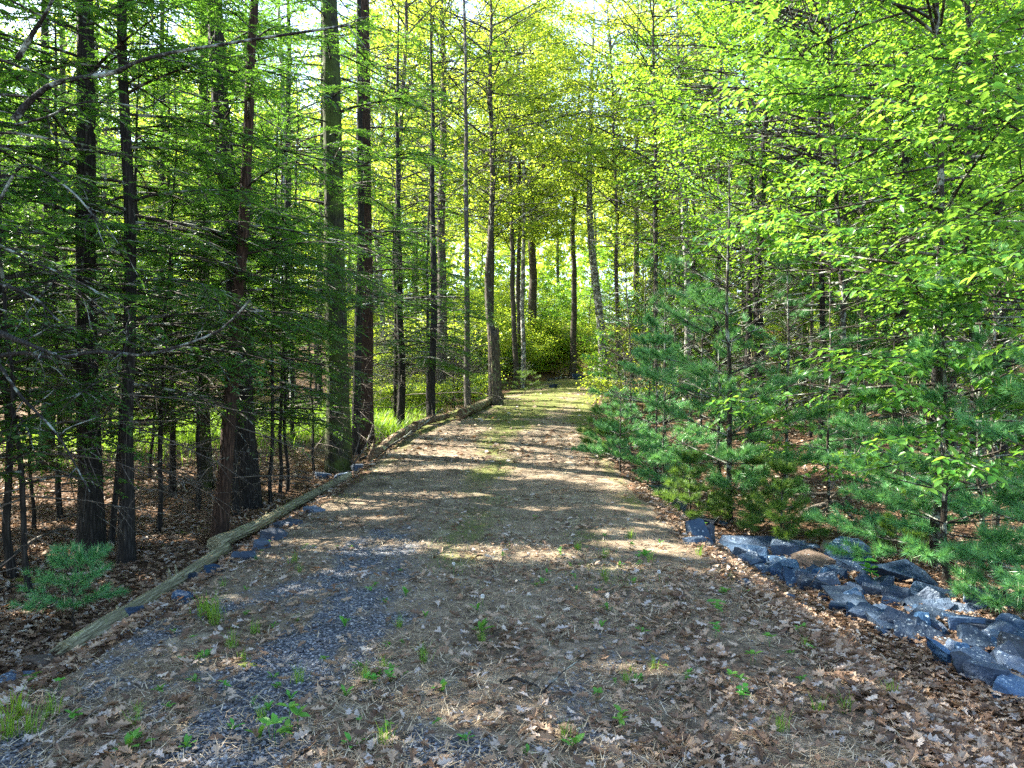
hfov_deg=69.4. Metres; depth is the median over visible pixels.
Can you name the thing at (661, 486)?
slate rock
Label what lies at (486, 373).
white pine
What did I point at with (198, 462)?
hemlock sapling
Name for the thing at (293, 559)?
grass tuft
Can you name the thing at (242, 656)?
grass tuft
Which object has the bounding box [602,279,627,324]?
leafy sapling
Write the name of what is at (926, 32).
broadleaf tree
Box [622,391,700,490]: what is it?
white pine
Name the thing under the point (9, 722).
grass tuft
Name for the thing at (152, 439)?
hemlock sapling
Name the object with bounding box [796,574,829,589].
slate rock
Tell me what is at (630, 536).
grass tuft
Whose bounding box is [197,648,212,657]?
dandelion
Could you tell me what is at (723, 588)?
seedling
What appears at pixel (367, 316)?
hemlock tree
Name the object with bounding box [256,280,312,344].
leafy sapling
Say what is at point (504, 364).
white pine
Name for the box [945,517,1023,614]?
white pine
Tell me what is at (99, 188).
hemlock tree
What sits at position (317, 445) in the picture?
fallen branch
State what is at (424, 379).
leafy shrub
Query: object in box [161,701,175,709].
seedling
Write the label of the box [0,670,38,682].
slate rock
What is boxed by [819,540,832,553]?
slate rock
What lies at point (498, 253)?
broadleaf tree
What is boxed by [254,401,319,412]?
fallen log
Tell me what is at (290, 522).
slate rock
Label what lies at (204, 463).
hemlock tree
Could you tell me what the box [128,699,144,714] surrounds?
grass tuft
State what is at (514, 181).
broadleaf tree
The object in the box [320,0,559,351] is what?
broadleaf tree
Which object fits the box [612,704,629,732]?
seedling
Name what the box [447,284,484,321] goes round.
leafy sapling
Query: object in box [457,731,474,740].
dandelion
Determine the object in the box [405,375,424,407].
white pine
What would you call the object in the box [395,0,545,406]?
broadleaf tree
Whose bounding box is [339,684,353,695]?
dandelion
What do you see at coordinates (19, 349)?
hemlock sapling
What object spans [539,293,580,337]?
leafy sapling
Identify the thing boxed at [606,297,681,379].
leafy sapling
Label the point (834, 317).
hemlock tree
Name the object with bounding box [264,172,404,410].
hemlock sapling
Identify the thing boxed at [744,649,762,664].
seedling
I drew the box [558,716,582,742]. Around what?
grass tuft
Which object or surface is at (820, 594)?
slate rock
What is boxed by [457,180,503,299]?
broadleaf tree
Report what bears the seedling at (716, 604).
on the driveway
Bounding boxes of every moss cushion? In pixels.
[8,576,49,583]
[238,662,256,666]
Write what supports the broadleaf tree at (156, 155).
on the ground at (450, 408)
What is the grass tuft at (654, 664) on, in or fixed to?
on the driveway
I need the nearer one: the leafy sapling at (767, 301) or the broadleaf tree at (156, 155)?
the leafy sapling at (767, 301)
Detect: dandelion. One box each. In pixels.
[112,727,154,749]
[151,684,164,691]
[178,733,196,747]
[187,674,198,681]
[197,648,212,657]
[225,718,244,728]
[245,724,265,738]
[265,700,273,711]
[286,689,296,699]
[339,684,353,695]
[340,616,349,626]
[340,731,368,747]
[352,660,363,667]
[361,671,372,681]
[387,662,398,670]
[403,586,409,595]
[431,679,446,690]
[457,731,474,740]
[472,618,494,632]
[518,743,532,754]
[560,733,584,746]
[591,620,606,626]
[638,549,651,555]
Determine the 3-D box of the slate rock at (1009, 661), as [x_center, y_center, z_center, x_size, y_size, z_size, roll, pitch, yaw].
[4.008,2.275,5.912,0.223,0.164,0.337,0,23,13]
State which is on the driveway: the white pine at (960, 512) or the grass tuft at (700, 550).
the grass tuft at (700, 550)
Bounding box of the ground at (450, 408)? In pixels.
[0,322,1023,756]
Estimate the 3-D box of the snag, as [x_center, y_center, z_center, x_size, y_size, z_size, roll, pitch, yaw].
[-0.519,-0.521,25.505,0.481,3.119,0.437,0,0,0]
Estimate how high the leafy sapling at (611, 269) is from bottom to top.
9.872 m
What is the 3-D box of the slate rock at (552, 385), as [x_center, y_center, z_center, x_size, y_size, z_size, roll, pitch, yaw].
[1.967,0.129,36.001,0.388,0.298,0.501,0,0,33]
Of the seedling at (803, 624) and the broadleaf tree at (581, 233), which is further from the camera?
the broadleaf tree at (581, 233)
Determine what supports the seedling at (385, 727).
on the driveway
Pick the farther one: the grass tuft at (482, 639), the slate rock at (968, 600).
the slate rock at (968, 600)
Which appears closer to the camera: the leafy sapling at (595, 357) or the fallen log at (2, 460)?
the fallen log at (2, 460)
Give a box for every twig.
[42,657,169,753]
[266,680,295,708]
[387,708,421,744]
[418,633,474,695]
[499,649,593,694]
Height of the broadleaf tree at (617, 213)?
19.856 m
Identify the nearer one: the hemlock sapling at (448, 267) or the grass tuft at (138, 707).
the grass tuft at (138, 707)
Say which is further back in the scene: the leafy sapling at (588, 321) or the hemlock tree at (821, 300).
the leafy sapling at (588, 321)
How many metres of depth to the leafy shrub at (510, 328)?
43.73 m
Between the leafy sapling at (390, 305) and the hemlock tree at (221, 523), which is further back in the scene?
the leafy sapling at (390, 305)
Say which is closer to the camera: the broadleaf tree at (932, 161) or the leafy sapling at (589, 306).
the broadleaf tree at (932, 161)
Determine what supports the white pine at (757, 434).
on the ground at (450, 408)
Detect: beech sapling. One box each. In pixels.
[698,245,977,519]
[839,4,1023,496]
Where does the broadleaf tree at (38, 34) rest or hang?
on the ground at (450, 408)
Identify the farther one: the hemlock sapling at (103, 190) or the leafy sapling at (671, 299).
the leafy sapling at (671, 299)
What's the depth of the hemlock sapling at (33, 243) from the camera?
12.46 m
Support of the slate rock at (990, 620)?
on the ground at (450, 408)
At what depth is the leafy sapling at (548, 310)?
52.54 m
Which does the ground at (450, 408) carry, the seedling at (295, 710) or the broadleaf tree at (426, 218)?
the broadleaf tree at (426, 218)
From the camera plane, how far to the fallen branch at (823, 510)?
11.41 m
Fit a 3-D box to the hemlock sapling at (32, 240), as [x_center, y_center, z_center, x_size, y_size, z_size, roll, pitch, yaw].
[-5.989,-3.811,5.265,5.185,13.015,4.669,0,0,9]
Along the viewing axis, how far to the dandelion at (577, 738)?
3.25 m
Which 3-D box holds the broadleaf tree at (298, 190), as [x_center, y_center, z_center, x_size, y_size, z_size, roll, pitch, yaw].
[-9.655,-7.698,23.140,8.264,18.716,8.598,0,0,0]
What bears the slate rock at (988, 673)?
on the ground at (450, 408)
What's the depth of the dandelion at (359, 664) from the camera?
4.14 m
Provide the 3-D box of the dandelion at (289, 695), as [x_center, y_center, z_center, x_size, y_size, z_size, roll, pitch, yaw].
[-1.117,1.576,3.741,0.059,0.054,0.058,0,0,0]
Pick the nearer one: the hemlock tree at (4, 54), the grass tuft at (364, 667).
the grass tuft at (364, 667)
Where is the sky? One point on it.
(342, 11)
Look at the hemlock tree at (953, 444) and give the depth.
18.89 m
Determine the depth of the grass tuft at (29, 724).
3.45 m
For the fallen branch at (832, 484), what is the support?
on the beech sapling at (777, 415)
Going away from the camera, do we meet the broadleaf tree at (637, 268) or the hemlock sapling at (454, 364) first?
the hemlock sapling at (454, 364)
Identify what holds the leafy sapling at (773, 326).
on the ground at (450, 408)
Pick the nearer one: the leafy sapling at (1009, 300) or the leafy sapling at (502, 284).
the leafy sapling at (1009, 300)
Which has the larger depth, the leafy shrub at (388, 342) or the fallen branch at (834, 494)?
the leafy shrub at (388, 342)
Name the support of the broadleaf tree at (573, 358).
on the ground at (450, 408)
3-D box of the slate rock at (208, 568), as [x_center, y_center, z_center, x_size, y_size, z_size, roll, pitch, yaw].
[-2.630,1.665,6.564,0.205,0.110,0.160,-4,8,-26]
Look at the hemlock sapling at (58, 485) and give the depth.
10.49 m
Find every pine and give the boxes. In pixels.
[8,539,131,630]
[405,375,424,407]
[407,352,458,402]
[424,347,486,408]
[476,355,506,394]
[487,345,511,372]
[500,347,527,377]
[503,347,527,374]
[506,361,543,392]
[511,340,542,369]
[570,368,660,472]
[574,394,636,448]
[576,313,723,481]
[582,256,699,393]
[587,265,726,435]
[593,355,671,449]
[602,317,693,427]
[608,256,738,404]
[621,152,841,522]
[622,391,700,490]
[648,262,745,435]
[651,447,727,519]
[654,296,792,475]
[655,182,807,390]
[708,447,795,530]
[711,240,857,480]
[734,454,832,540]
[741,250,878,437]
[789,253,924,444]
[801,334,923,469]
[802,275,1023,584]
[832,388,971,538]
[863,300,1023,564]
[866,240,1023,527]
[868,480,954,550]
[934,320,1023,604]
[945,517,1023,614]
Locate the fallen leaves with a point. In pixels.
(954, 731)
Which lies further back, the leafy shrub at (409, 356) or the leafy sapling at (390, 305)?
the leafy sapling at (390, 305)
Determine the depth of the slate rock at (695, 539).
7.65 m
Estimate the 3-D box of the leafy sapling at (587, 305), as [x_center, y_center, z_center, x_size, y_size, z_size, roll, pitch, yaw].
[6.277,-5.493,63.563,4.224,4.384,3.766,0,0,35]
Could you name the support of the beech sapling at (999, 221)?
on the ground at (450, 408)
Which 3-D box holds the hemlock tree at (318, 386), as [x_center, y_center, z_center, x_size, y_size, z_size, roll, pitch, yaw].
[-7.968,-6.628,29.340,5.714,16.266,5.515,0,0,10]
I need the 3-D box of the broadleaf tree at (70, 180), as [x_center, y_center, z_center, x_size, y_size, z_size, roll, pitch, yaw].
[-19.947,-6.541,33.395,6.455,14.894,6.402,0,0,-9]
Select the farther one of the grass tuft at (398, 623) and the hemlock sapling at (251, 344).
the hemlock sapling at (251, 344)
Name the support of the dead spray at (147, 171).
attached to the hemlock tree at (126, 552)
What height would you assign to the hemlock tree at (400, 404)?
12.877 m
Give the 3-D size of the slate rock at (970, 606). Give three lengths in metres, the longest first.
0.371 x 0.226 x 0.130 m
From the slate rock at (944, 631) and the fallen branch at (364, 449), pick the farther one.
the fallen branch at (364, 449)
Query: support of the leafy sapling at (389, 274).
on the ground at (450, 408)
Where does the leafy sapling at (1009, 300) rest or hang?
on the ground at (450, 408)
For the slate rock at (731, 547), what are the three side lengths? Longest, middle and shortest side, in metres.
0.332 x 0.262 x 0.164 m
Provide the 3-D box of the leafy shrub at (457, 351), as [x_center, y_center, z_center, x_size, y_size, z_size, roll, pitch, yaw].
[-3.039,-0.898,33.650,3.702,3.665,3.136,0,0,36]
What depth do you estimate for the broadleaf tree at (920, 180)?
30.34 m
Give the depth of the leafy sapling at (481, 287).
55.15 m
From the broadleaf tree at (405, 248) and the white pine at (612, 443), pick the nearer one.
the white pine at (612, 443)
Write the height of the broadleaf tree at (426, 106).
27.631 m
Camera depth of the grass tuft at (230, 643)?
4.48 m
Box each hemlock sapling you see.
[0,3,182,518]
[0,6,258,554]
[0,8,161,467]
[0,9,278,578]
[0,27,105,347]
[0,35,113,464]
[0,82,166,596]
[0,87,138,435]
[0,160,64,465]
[0,208,115,529]
[0,224,71,523]
[0,253,54,474]
[2,171,157,469]
[18,140,156,438]
[53,78,249,538]
[101,280,218,486]
[102,65,310,523]
[105,1,352,515]
[105,204,212,478]
[164,92,363,505]
[174,191,373,491]
[177,211,318,432]
[202,132,353,492]
[211,49,380,438]
[256,226,388,472]
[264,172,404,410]
[349,164,446,421]
[373,80,517,416]
[436,304,483,407]
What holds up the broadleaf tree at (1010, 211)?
on the ground at (450, 408)
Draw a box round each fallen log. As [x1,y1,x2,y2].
[0,440,75,461]
[48,542,231,655]
[206,472,351,550]
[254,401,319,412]
[365,424,415,459]
[411,411,449,428]
[457,393,503,417]
[547,373,574,380]
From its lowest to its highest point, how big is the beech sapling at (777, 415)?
4.550 m
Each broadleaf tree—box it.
[0,0,209,432]
[1,8,132,253]
[4,90,67,345]
[11,67,150,383]
[21,0,189,302]
[36,0,196,345]
[58,0,322,414]
[73,71,158,274]
[107,153,166,266]
[114,97,179,249]
[130,50,260,275]
[138,23,272,352]
[152,0,320,328]
[165,0,426,411]
[218,52,318,310]
[239,86,318,246]
[252,77,353,245]
[279,131,317,280]
[292,0,547,411]
[297,0,470,360]
[301,101,389,313]
[307,14,438,371]
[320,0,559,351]
[343,6,500,329]
[344,146,421,285]
[349,0,565,403]
[349,0,623,396]
[372,108,469,322]
[373,107,470,317]
[384,167,451,287]
[385,205,421,279]
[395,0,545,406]
[404,110,483,244]
[414,0,607,376]
[420,34,572,318]
[435,0,597,388]
[439,0,624,387]
[446,0,621,371]
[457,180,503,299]
[460,56,567,301]
[478,107,556,302]
[494,164,554,323]
[503,0,728,386]
[506,0,786,410]
[510,0,674,382]
[517,42,627,376]
[521,133,596,330]
[554,134,633,280]
[570,0,754,401]
[579,0,1023,463]
[582,48,689,377]
[584,0,781,330]
[593,53,703,293]
[608,0,927,442]
[618,190,663,301]
[619,138,711,269]
[620,35,746,250]
[632,0,876,393]
[663,158,727,267]
[679,1,890,422]
[689,157,778,267]
[703,0,1023,438]
[726,0,921,383]
[726,60,838,251]
[733,85,852,364]
[752,0,1023,451]
[804,0,1023,348]
[805,0,1023,486]
[814,0,1023,402]
[865,0,1023,419]
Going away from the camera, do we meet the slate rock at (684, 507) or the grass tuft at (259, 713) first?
the grass tuft at (259, 713)
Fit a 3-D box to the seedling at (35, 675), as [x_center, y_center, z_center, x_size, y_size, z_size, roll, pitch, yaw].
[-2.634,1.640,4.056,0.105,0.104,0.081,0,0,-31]
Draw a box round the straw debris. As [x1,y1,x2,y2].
[0,432,1000,767]
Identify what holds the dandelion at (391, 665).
on the driveway
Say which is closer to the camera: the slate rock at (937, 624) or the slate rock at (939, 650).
the slate rock at (939, 650)
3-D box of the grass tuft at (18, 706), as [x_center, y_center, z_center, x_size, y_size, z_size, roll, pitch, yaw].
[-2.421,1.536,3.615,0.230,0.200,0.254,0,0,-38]
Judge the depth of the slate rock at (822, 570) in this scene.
8.72 m
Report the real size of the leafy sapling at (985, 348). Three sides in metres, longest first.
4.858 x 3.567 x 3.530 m
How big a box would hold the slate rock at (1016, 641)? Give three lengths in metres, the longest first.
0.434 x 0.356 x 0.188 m
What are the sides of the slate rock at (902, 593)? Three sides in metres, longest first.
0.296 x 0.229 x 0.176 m
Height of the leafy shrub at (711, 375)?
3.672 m
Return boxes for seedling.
[20,671,41,686]
[53,677,64,690]
[65,708,83,722]
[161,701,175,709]
[218,680,230,690]
[258,713,287,746]
[275,718,292,737]
[276,701,309,725]
[379,720,393,731]
[384,668,395,681]
[593,687,602,695]
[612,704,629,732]
[707,599,722,611]
[708,622,719,637]
[719,587,730,592]
[727,669,748,682]
[735,683,750,702]
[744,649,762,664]
[763,632,775,645]
[794,622,805,635]
[852,558,878,579]
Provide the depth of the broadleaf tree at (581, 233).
75.19 m
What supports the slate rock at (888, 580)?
on the ground at (450, 408)
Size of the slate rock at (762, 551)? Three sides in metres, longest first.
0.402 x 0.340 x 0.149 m
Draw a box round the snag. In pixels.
[490,325,503,405]
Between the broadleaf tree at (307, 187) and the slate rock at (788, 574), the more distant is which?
the broadleaf tree at (307, 187)
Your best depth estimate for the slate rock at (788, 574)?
8.45 m
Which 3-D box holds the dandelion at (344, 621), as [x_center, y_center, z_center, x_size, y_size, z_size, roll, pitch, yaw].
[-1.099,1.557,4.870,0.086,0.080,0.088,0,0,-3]
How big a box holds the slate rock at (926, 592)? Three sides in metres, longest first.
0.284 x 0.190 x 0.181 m
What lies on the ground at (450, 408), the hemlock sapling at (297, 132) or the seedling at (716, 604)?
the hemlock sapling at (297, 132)
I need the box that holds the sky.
[0,0,1021,325]
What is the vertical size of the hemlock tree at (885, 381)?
14.910 m
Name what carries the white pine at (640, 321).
on the ground at (450, 408)
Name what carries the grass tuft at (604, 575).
on the driveway
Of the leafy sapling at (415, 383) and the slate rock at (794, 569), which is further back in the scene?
the leafy sapling at (415, 383)
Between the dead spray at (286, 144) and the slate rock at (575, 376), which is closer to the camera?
the dead spray at (286, 144)
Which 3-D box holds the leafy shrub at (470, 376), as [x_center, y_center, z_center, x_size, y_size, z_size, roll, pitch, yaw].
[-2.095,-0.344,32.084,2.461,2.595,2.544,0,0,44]
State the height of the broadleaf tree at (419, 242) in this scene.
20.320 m
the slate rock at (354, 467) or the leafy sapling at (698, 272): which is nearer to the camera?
the slate rock at (354, 467)
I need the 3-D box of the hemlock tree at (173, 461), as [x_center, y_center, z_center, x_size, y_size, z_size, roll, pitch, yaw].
[-5.605,-1.967,12.642,3.210,8.350,3.170,0,0,-26]
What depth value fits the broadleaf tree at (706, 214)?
79.33 m
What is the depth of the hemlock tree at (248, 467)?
11.23 m
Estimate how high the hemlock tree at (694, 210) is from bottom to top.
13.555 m
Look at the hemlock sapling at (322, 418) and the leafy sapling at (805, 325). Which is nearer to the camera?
the hemlock sapling at (322, 418)
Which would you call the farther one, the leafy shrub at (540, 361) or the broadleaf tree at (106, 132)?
the leafy shrub at (540, 361)
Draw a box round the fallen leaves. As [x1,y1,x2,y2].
[0,371,1023,767]
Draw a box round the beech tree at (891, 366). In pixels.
[667,0,1023,568]
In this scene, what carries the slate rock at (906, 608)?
on the ground at (450, 408)
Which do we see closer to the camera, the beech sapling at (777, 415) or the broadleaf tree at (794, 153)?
the beech sapling at (777, 415)
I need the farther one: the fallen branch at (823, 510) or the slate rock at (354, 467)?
the slate rock at (354, 467)
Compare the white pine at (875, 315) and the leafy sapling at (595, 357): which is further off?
the leafy sapling at (595, 357)
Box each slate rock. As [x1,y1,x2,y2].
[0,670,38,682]
[23,654,58,669]
[124,605,143,615]
[171,590,194,604]
[188,571,201,578]
[204,564,226,579]
[230,551,256,562]
[251,538,270,549]
[259,527,287,541]
[273,518,302,528]
[303,505,325,514]
[315,472,331,477]
[351,464,365,471]
[549,384,557,387]
[572,374,583,379]
[646,485,673,495]
[666,496,686,511]
[682,535,706,545]
[685,518,714,545]
[686,516,717,525]
[706,524,715,542]
[716,539,740,546]
[720,535,777,550]
[727,545,740,552]
[732,547,745,555]
[734,578,749,586]
[735,552,763,566]
[739,547,757,555]
[741,544,768,560]
[753,562,767,570]
[757,556,766,563]
[759,561,781,576]
[768,555,786,561]
[769,557,779,565]
[770,538,806,557]
[770,567,780,575]
[771,559,798,568]
[779,568,811,582]
[781,566,795,586]
[790,548,835,566]
[795,570,814,588]
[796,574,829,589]
[804,564,819,573]
[806,543,819,550]
[811,567,847,578]
[813,571,840,585]
[818,592,827,599]
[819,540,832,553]
[821,585,867,603]
[824,536,871,562]
[824,565,847,578]
[828,600,856,612]
[835,559,877,574]
[843,587,864,597]
[845,582,864,593]
[845,601,855,616]
[848,602,880,622]
[850,589,863,596]
[854,572,873,586]
[862,580,899,594]
[865,610,893,630]
[870,559,938,586]
[873,575,894,586]
[873,603,886,608]
[874,625,887,636]
[878,605,926,623]
[881,586,911,599]
[881,596,903,605]
[894,620,945,643]
[903,595,927,605]
[903,606,914,612]
[909,604,958,623]
[910,580,959,602]
[911,616,922,625]
[914,611,930,625]
[916,586,943,598]
[922,598,953,610]
[922,637,970,650]
[926,599,981,614]
[926,636,950,664]
[930,616,949,633]
[932,652,945,664]
[942,627,949,634]
[944,639,956,649]
[948,614,985,630]
[950,646,996,663]
[950,651,971,679]
[954,642,969,648]
[956,624,993,652]
[960,622,990,630]
[962,598,989,611]
[963,584,1016,608]
[963,658,1009,686]
[984,619,1016,635]
[986,618,994,622]
[990,627,1023,637]
[990,636,996,646]
[990,640,1021,657]
[991,673,1023,701]
[993,650,1023,674]
[994,613,1023,628]
[997,631,1023,658]
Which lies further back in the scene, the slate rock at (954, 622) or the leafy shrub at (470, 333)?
the leafy shrub at (470, 333)
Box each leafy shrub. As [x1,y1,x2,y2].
[321,358,393,410]
[373,317,443,405]
[373,318,420,379]
[373,339,413,385]
[373,358,397,409]
[373,359,405,382]
[374,316,448,388]
[381,333,424,377]
[392,332,461,396]
[392,361,425,398]
[406,368,457,409]
[409,317,478,385]
[410,322,479,386]
[413,325,482,387]
[424,313,476,343]
[425,330,502,401]
[446,321,513,388]
[446,351,487,396]
[447,309,518,375]
[447,321,487,374]
[470,331,511,377]
[476,303,511,329]
[494,304,538,338]
[499,322,529,364]
[499,327,542,372]
[524,312,568,368]
[525,327,548,366]
[526,323,569,370]
[526,331,563,373]
[526,343,551,372]
[528,316,578,371]
[546,325,594,372]
[560,321,612,373]
[573,319,662,397]
[638,346,698,410]
[659,314,734,394]
[677,325,733,398]
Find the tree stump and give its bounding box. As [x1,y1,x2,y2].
[366,443,376,463]
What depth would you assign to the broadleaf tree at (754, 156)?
58.16 m
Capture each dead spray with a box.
[134,169,183,175]
[269,142,298,147]
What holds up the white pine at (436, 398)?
on the ground at (450, 408)
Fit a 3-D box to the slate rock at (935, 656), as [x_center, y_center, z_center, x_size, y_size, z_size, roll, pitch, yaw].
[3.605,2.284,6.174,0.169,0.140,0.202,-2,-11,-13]
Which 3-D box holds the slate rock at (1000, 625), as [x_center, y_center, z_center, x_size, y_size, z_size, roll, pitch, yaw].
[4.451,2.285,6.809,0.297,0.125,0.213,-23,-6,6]
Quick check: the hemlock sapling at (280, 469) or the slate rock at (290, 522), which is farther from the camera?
the hemlock sapling at (280, 469)
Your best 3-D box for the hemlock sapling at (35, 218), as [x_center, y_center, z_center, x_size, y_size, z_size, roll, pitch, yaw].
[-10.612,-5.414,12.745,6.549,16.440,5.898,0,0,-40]
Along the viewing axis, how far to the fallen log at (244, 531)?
9.79 m
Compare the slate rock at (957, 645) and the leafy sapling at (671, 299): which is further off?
the leafy sapling at (671, 299)
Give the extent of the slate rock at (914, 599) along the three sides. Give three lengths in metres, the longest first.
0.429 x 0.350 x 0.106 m
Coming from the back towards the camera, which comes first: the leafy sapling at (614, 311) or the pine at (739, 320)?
the leafy sapling at (614, 311)
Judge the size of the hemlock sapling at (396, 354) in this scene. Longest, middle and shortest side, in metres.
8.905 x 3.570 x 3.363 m
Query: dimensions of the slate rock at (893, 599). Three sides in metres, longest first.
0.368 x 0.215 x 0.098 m
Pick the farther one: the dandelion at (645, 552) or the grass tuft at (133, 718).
the dandelion at (645, 552)
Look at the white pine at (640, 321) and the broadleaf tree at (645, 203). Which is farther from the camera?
the broadleaf tree at (645, 203)
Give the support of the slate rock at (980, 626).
on the ground at (450, 408)
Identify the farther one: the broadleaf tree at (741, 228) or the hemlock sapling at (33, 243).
the broadleaf tree at (741, 228)
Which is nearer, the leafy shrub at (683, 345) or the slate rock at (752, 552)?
the slate rock at (752, 552)
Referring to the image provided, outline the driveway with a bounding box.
[0,375,930,767]
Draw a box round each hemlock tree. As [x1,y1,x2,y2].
[0,0,97,385]
[0,0,150,491]
[0,0,159,472]
[0,0,334,557]
[0,0,341,566]
[0,0,404,505]
[0,152,47,379]
[0,328,64,416]
[27,0,421,509]
[33,0,175,417]
[60,0,359,490]
[64,0,275,437]
[91,0,390,537]
[97,21,279,500]
[183,0,490,473]
[195,0,377,428]
[260,7,380,405]
[262,0,489,449]
[296,0,425,455]
[346,3,490,427]
[373,0,500,420]
[601,125,690,380]
[646,111,738,400]
[660,13,800,423]
[683,40,817,447]
[753,60,887,467]
[762,67,870,402]
[773,2,916,432]
[806,23,965,420]
[837,5,1023,447]
[844,48,1022,477]
[896,0,1023,464]
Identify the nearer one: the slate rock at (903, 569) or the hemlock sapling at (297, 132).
the slate rock at (903, 569)
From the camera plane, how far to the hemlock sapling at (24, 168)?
17.73 m
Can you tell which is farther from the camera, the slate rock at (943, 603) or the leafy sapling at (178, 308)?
the leafy sapling at (178, 308)
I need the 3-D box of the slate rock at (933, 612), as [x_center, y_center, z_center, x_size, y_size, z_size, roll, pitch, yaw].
[4.160,2.349,7.389,0.614,0.116,0.405,3,18,7]
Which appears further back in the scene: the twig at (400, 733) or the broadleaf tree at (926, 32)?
the broadleaf tree at (926, 32)
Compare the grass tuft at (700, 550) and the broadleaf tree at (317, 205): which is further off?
the broadleaf tree at (317, 205)
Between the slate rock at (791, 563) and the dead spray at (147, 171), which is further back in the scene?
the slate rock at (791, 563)
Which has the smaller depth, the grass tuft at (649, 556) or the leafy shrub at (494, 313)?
the grass tuft at (649, 556)
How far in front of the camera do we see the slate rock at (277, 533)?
7.77 m
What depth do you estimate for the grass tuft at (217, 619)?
4.98 m
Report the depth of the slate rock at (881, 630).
6.88 m
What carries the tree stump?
on the ground at (450, 408)
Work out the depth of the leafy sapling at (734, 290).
39.40 m
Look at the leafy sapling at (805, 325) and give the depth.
22.94 m
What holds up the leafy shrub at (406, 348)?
on the ground at (450, 408)
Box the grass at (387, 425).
[0,385,669,593]
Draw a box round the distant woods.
[9,102,1021,325]
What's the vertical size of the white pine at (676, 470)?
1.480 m
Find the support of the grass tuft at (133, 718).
on the driveway
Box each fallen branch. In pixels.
[0,528,75,568]
[0,570,59,591]
[304,434,324,461]
[350,424,375,467]
[352,409,367,462]
[359,408,442,460]
[798,496,863,523]
[821,489,865,516]
[823,470,873,501]
[830,435,866,490]
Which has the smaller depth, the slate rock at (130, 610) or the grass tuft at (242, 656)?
the grass tuft at (242, 656)
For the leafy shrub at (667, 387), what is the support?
on the ground at (450, 408)
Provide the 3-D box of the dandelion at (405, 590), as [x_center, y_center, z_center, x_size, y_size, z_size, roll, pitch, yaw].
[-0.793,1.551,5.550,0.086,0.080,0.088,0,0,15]
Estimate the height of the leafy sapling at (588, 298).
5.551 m
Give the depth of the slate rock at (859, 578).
8.24 m
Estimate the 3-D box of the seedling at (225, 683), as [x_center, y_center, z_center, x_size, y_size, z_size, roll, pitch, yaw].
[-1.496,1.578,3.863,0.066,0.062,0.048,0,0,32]
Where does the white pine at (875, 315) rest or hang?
on the ground at (450, 408)
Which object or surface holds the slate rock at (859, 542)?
on the ground at (450, 408)
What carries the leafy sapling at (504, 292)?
on the ground at (450, 408)
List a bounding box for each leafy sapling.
[117,252,217,391]
[193,206,270,361]
[218,307,299,396]
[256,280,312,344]
[294,305,354,359]
[346,304,387,341]
[347,310,390,362]
[373,251,409,305]
[373,302,425,384]
[378,277,409,340]
[383,311,457,395]
[403,294,425,336]
[410,279,451,314]
[422,269,460,317]
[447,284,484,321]
[451,258,499,315]
[470,301,484,323]
[473,273,509,305]
[483,249,528,310]
[484,293,526,329]
[494,282,509,306]
[497,290,559,332]
[524,287,552,326]
[525,272,553,320]
[536,276,587,372]
[537,250,581,315]
[537,296,568,327]
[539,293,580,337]
[553,290,582,338]
[554,244,622,335]
[570,296,607,332]
[575,218,677,406]
[576,292,661,403]
[576,315,597,348]
[577,282,607,329]
[578,289,606,327]
[582,240,632,332]
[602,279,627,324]
[605,294,630,331]
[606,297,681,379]
[616,222,724,367]
[621,274,670,359]
[625,265,707,362]
[660,232,739,333]
[695,256,767,352]
[695,260,741,309]
[742,297,846,418]
[752,241,817,341]
[753,286,818,364]
[766,250,854,334]
[802,327,851,375]
[818,198,928,381]
[827,296,932,382]
[920,278,1022,431]
[927,328,1023,405]
[962,236,1023,331]
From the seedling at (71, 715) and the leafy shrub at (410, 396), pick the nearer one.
the seedling at (71, 715)
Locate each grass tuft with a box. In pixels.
[0,680,35,720]
[0,696,28,741]
[17,696,64,736]
[37,685,76,720]
[117,703,147,730]
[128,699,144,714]
[189,589,216,616]
[195,586,227,622]
[203,600,226,625]
[222,630,241,648]
[236,647,250,661]
[248,615,265,634]
[254,699,274,721]
[287,549,299,563]
[290,665,309,684]
[354,657,371,675]
[369,716,397,745]
[377,655,391,666]
[390,613,403,628]
[412,638,435,664]
[476,624,491,641]
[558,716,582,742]
[598,546,611,557]
[599,563,610,579]
[618,667,634,683]
[624,527,636,538]
[643,548,653,562]
[648,656,658,668]
[694,540,703,555]
[768,706,792,732]
[807,690,829,710]
[834,687,851,712]
[879,678,898,690]
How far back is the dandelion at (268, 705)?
3.62 m
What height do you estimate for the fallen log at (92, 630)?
0.320 m
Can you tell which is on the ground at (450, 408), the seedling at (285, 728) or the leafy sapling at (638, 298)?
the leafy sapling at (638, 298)
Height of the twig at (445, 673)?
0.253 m
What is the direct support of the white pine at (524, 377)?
on the ground at (450, 408)
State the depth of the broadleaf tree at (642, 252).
85.73 m
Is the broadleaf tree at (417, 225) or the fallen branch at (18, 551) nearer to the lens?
the fallen branch at (18, 551)
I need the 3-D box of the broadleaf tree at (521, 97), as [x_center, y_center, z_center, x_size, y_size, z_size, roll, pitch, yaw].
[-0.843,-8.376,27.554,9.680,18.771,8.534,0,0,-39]
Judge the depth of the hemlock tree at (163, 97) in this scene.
18.86 m
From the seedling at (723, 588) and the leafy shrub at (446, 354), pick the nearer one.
the seedling at (723, 588)
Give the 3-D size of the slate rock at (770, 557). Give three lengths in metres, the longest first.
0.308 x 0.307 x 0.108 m

